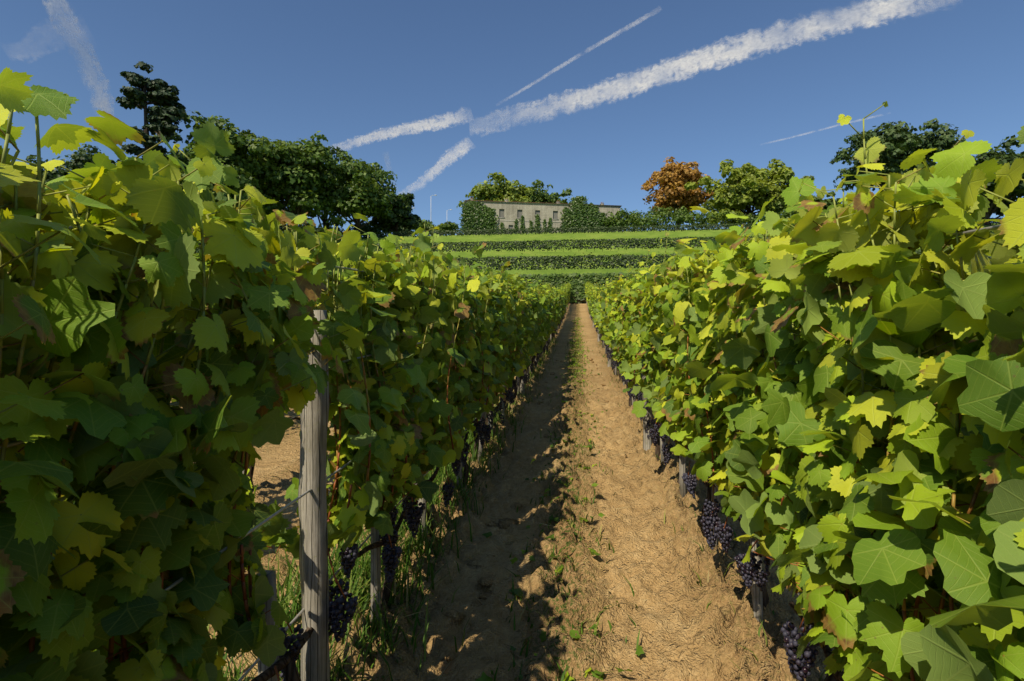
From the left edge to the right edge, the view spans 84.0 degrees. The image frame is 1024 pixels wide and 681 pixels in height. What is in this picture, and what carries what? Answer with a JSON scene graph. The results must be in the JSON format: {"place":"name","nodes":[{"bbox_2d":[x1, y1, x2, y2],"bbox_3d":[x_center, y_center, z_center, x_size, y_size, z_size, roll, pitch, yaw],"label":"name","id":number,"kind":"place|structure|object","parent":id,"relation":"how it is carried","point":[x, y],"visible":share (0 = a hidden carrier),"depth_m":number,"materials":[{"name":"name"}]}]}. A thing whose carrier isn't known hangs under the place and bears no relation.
{"place":"outdoors","nodes":[
{"label":"outdoors","id":0,"kind":"place"},
{"bbox_2d":[0,0,1023,237],"label":"sky","id":1,"kind":"structure","parent":0,"point":[347,71],"materials":[{"name":"blue"}]},
{"bbox_2d":[44,2,111,116],"bbox_3d":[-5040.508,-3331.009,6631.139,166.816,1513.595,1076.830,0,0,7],"label":"contrail","id":2,"kind":"object","parent":1,"relation":"in","point":[103,103],"visible":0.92,"depth_m":6903.48,"materials":[{"name":"white"}]},
{"bbox_2d":[355,115,459,144],"bbox_3d":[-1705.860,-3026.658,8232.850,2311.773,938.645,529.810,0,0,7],"label":"contrail","id":3,"kind":"object","parent":1,"relation":"in","point":[426,125],"visible":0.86,"depth_m":8318.65,"materials":[{"name":"white"}]},
{"bbox_2d":[424,143,467,178],"bbox_3d":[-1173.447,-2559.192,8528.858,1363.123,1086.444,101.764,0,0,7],"label":"contrail","id":4,"kind":"object","parent":1,"relation":"in","point":[438,167],"visible":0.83,"depth_m":8522.32,"materials":[{"name":"white"}]},
{"bbox_2d":[532,0,913,114],"bbox_3d":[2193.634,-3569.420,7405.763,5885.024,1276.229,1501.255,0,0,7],"label":"contrail","id":5,"kind":"object","parent":1,"relation":"in","point":[706,58],"visible":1,"depth_m":7632.68,"materials":[{"name":"white"}]},
{"bbox_2d":[170,223,1023,680],"bbox_3d":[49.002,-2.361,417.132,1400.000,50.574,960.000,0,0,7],"label":"ground","id":6,"kind":"structure","parent":0,"point":[674,619],"depth_m":2.94,"materials":[{"name":"brown soil"}]},
{"bbox_2d":[25,144,115,192],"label":"oak tree","id":7,"kind":"object","parent":6,"relation":"on","point":[80,160],"visible":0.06,"depth_m":95.78,"materials":[{"name":"green plant"}]},
{"bbox_2d":[79,61,189,215],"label":"cedar tree","id":8,"kind":"object","parent":6,"relation":"on","point":[145,92],"visible":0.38,"depth_m":85.84,"materials":[{"name":"green plant"}]},
{"bbox_2d":[154,132,195,174],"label":"oak tree","id":9,"kind":"object","parent":6,"relation":"on","point":[176,137],"visible":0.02,"depth_m":101.41,"materials":[{"name":"green plant"}]},
{"bbox_2d":[166,110,280,211],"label":"oak tree","id":10,"kind":"object","parent":6,"relation":"on","point":[244,147],"visible":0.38,"depth_m":88.31,"materials":[{"name":"green plant"}]},
{"bbox_2d":[240,129,289,214],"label":"oak tree","id":11,"kind":"object","parent":6,"relation":"on","point":[247,132],"visible":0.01,"depth_m":113.28,"materials":[{"name":"green plant"}]},
{"bbox_2d":[249,417,299,489],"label":"vine trunks","id":12,"kind":"object","parent":6,"relation":"on","point":[251,470],"visible":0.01,"depth_m":4.14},
{"bbox_2d":[9,264,549,427],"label":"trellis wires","id":13,"kind":"object","parent":6,"relation":"on","point":[287,407],"visible":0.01,"depth_m":4.42,"materials":[{"name":"grey metal"}]},
{"bbox_2d":[0,67,571,680],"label":"vine leaves","id":14,"kind":"object","parent":6,"relation":"on","point":[148,489],"visible":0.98,"depth_m":1.06,"materials":[{"name":"green plant"}]},
{"bbox_2d":[246,131,346,231],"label":"oak tree","id":15,"kind":"object","parent":6,"relation":"on","point":[301,173],"visible":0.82,"depth_m":94.41,"materials":[{"name":"green plant"}]},
{"bbox_2d":[298,219,344,238],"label":"shrub","id":16,"kind":"object","parent":6,"relation":"on","point":[318,230],"visible":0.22,"depth_m":114.79,"materials":[{"name":"green plant"}]},
{"bbox_2d":[308,146,350,229],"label":"oak tree","id":17,"kind":"object","parent":6,"relation":"on","point":[337,152],"visible":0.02,"depth_m":115.99,"materials":[{"name":"green plant"}]},
{"bbox_2d":[300,151,406,233],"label":"oak tree","id":18,"kind":"object","parent":6,"relation":"on","point":[365,192],"visible":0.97,"depth_m":100.57,"materials":[{"name":"green plant"}]},
{"bbox_2d":[348,221,385,236],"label":"shrub","id":19,"kind":"object","parent":6,"relation":"on","point":[365,228],"visible":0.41,"depth_m":121.81,"materials":[{"name":"green plant"}]},
{"bbox_2d":[367,192,421,234],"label":"oak tree","id":20,"kind":"object","parent":6,"relation":"on","point":[403,215],"visible":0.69,"depth_m":108.19,"materials":[{"name":"green plant"}]},
{"bbox_2d":[387,227,413,231],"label":"shrub","id":21,"kind":"object","parent":6,"relation":"on","point":[403,229],"visible":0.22,"depth_m":126.81,"materials":[{"name":"green plant"}]},
{"bbox_2d":[251,302,568,680],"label":"vine trunks","id":22,"kind":"object","parent":6,"relation":"on","point":[286,663],"visible":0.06,"depth_m":2.12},
{"bbox_2d":[0,110,554,675],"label":"vine shoots","id":23,"kind":"object","parent":22,"relation":"attached to","point":[124,652],"visible":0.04,"depth_m":1.08,"materials":[{"name":"green plant"}]},
{"bbox_2d":[274,370,527,680],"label":"grape stems","id":24,"kind":"object","parent":23,"relation":"attached to","point":[336,582],"visible":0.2,"depth_m":1.88,"materials":[{"name":"plant"}]},
{"bbox_2d":[278,317,563,680],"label":"grape bunches","id":25,"kind":"object","parent":22,"relation":"hanging from","point":[339,606],"visible":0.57,"depth_m":2.12,"materials":[{"name":"purple food"}]},
{"bbox_2d":[256,304,568,680],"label":"vine stakes","id":26,"kind":"object","parent":6,"relation":"on","point":[375,572],"visible":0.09,"depth_m":2.30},
{"bbox_2d":[0,225,530,680],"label":"trellis wires","id":27,"kind":"object","parent":26,"relation":"attached to","point":[16,442],"visible":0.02,"depth_m":1.50,"materials":[{"name":"grey metal"}]},
{"bbox_2d":[411,220,435,235],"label":"shrub","id":28,"kind":"object","parent":6,"relation":"on","point":[429,225],"visible":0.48,"depth_m":129.92,"materials":[{"name":"green plant"}]},
{"bbox_2d":[298,307,567,680],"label":"trellis posts","id":29,"kind":"object","parent":6,"relation":"on","point":[314,582],"visible":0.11,"depth_m":1.72,"materials":[{"name":"grey wood"}]},
{"bbox_2d":[430,221,458,234],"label":"shrub","id":30,"kind":"object","parent":6,"relation":"on","point":[449,225],"visible":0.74,"depth_m":125.07,"materials":[{"name":"green plant"}]},
{"bbox_2d":[324,271,648,302],"bbox_3d":[5.253,-4.059,44.789,96.249,2.704,0.586,0,0,7],"label":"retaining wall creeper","id":31,"kind":"object","parent":6,"relation":"on","point":[558,280],"visible":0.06,"depth_m":44.79,"materials":[{"name":"green plant"}]},
{"bbox_2d":[457,172,535,206],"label":"tree","id":32,"kind":"object","parent":6,"relation":"on","point":[503,190],"visible":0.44,"depth_m":147.60,"materials":[{"name":"green plant"}]},
{"bbox_2d":[10,249,991,270],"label":"hedge row","id":33,"kind":"object","parent":6,"relation":"on","point":[546,260],"depth_m":49.64,"materials":[{"name":"green plant"}]},
{"bbox_2d":[207,335,825,680],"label":"grass and weeds","id":34,"kind":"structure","parent":6,"relation":"on","point":[364,580],"depth_m":2.65,"materials":[{"name":"green plant"}]},
{"bbox_2d":[457,195,606,234],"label":"ivy","id":35,"kind":"object","parent":6,"relation":"on","point":[573,218],"depth_m":131.87,"materials":[{"name":"green plant"}]},
{"bbox_2d":[443,358,626,661],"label":"soil clods","id":36,"kind":"object","parent":6,"relation":"on","point":[504,523],"visible":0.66,"depth_m":2.91,"materials":[{"name":"brown soil"}]},
{"bbox_2d":[462,197,620,232],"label":"farmhouse","id":37,"kind":"object","parent":6,"relation":"on","point":[508,213],"visible":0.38,"depth_m":131.75,"materials":[{"name":"stone"}]},
{"bbox_2d":[519,179,573,203],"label":"tree","id":38,"kind":"object","parent":6,"relation":"on","point":[543,197],"visible":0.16,"depth_m":149.57,"materials":[{"name":"green plant"}]},
{"bbox_2d":[385,344,719,678],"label":"fallen leaves","id":39,"kind":"object","parent":6,"relation":"on","point":[546,507],"visible":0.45,"depth_m":3.47,"materials":[{"name":"brown plant"}]},
{"bbox_2d":[475,317,643,680],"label":"alley weeds","id":40,"kind":"object","parent":6,"relation":"on","point":[595,673],"visible":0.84,"depth_m":3.25,"materials":[{"name":"green plant"}]},
{"bbox_2d":[524,277,601,303],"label":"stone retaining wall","id":41,"kind":"structure","parent":6,"relation":"on","point":[581,302],"depth_m":44.88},
{"bbox_2d":[196,231,994,252],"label":"vineyard terraces","id":42,"kind":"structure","parent":6,"relation":"on","point":[579,243],"depth_m":72.98,"materials":[{"name":"green plant"}]},
{"bbox_2d":[200,216,1002,241],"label":"vineyard row","id":43,"kind":"object","parent":6,"relation":"on","point":[572,229],"depth_m":100.71,"materials":[{"name":"green plant"}]},
{"bbox_2d":[586,301,652,450],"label":"trellis posts","id":44,"kind":"object","parent":6,"relation":"on","point":[647,443],"visible":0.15,"depth_m":5.08,"materials":[{"name":"wood"}]},
{"bbox_2d":[602,208,640,230],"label":"shrub","id":45,"kind":"object","parent":6,"relation":"on","point":[615,220],"visible":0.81,"depth_m":129.61,"materials":[{"name":"green plant"}]},
{"bbox_2d":[626,206,679,230],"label":"shrub","id":46,"kind":"object","parent":6,"relation":"on","point":[655,215],"visible":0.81,"depth_m":127.74,"materials":[{"name":"green plant"}]},
{"bbox_2d":[641,156,714,227],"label":"autumn plane tree","id":47,"kind":"object","parent":6,"relation":"on","point":[673,178],"visible":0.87,"depth_m":142.42,"materials":[{"name":"orange plant"}]},
{"bbox_2d":[595,326,763,627],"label":"vine stakes","id":48,"kind":"object","parent":6,"relation":"on","point":[757,596],"visible":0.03,"depth_m":3.01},
{"bbox_2d":[675,225,999,595],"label":"trellis wires","id":49,"kind":"object","parent":48,"relation":"attached to","point":[990,228],"depth_m":1.05,"materials":[{"name":"grey metal"}]},
{"bbox_2d":[671,206,720,227],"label":"shrub","id":50,"kind":"object","parent":6,"relation":"on","point":[681,215],"visible":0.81,"depth_m":123.41,"materials":[{"name":"green plant"}]},
{"bbox_2d":[587,304,843,680],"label":"vine trunks","id":51,"kind":"object","parent":6,"relation":"on","point":[837,675],"visible":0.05,"depth_m":2.29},
{"bbox_2d":[584,101,1023,680],"bbox_3d":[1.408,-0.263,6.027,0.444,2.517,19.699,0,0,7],"label":"vine leaves","id":52,"kind":"object","parent":51,"relation":"attached to","point":[915,608],"visible":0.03,"depth_m":1.13,"materials":[{"name":"green plant"}]},
{"bbox_2d":[632,379,806,632],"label":"grapes","id":53,"kind":"object","parent":52,"relation":"attached to","point":[726,521],"visible":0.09,"depth_m":2.24,"materials":[{"name":"purple food"}]},
{"bbox_2d":[590,316,843,680],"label":"grape bunches","id":54,"kind":"object","parent":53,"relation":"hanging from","point":[800,667],"visible":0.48,"depth_m":2.14,"materials":[{"name":"purple food"}]},
{"bbox_2d":[706,209,749,227],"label":"shrub","id":55,"kind":"object","parent":6,"relation":"on","point":[722,216],"visible":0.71,"depth_m":119.19,"materials":[{"name":"green plant"}]},
{"bbox_2d":[684,158,813,225],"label":"lime tree","id":56,"kind":"object","parent":6,"relation":"on","point":[748,184],"visible":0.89,"depth_m":124.08,"materials":[{"name":"green plant"}]},
{"bbox_2d":[742,206,798,223],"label":"shrub","id":57,"kind":"object","parent":6,"relation":"on","point":[785,214],"visible":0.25,"depth_m":114.94,"materials":[{"name":"green plant"}]},
{"bbox_2d":[775,191,842,213],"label":"tree","id":58,"kind":"object","parent":6,"relation":"on","point":[829,201],"visible":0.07,"depth_m":114.00,"materials":[{"name":"green plant"}]},
{"bbox_2d":[829,118,965,210],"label":"pine tree","id":59,"kind":"object","parent":6,"relation":"on","point":[900,142],"visible":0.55,"depth_m":98.88,"materials":[{"name":"green plant"}]},
{"bbox_2d":[970,135,1023,224],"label":"tree","id":60,"kind":"object","parent":6,"relation":"on","point":[1009,155],"visible":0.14,"depth_m":89.27,"materials":[{"name":"green plant"}]}
]}

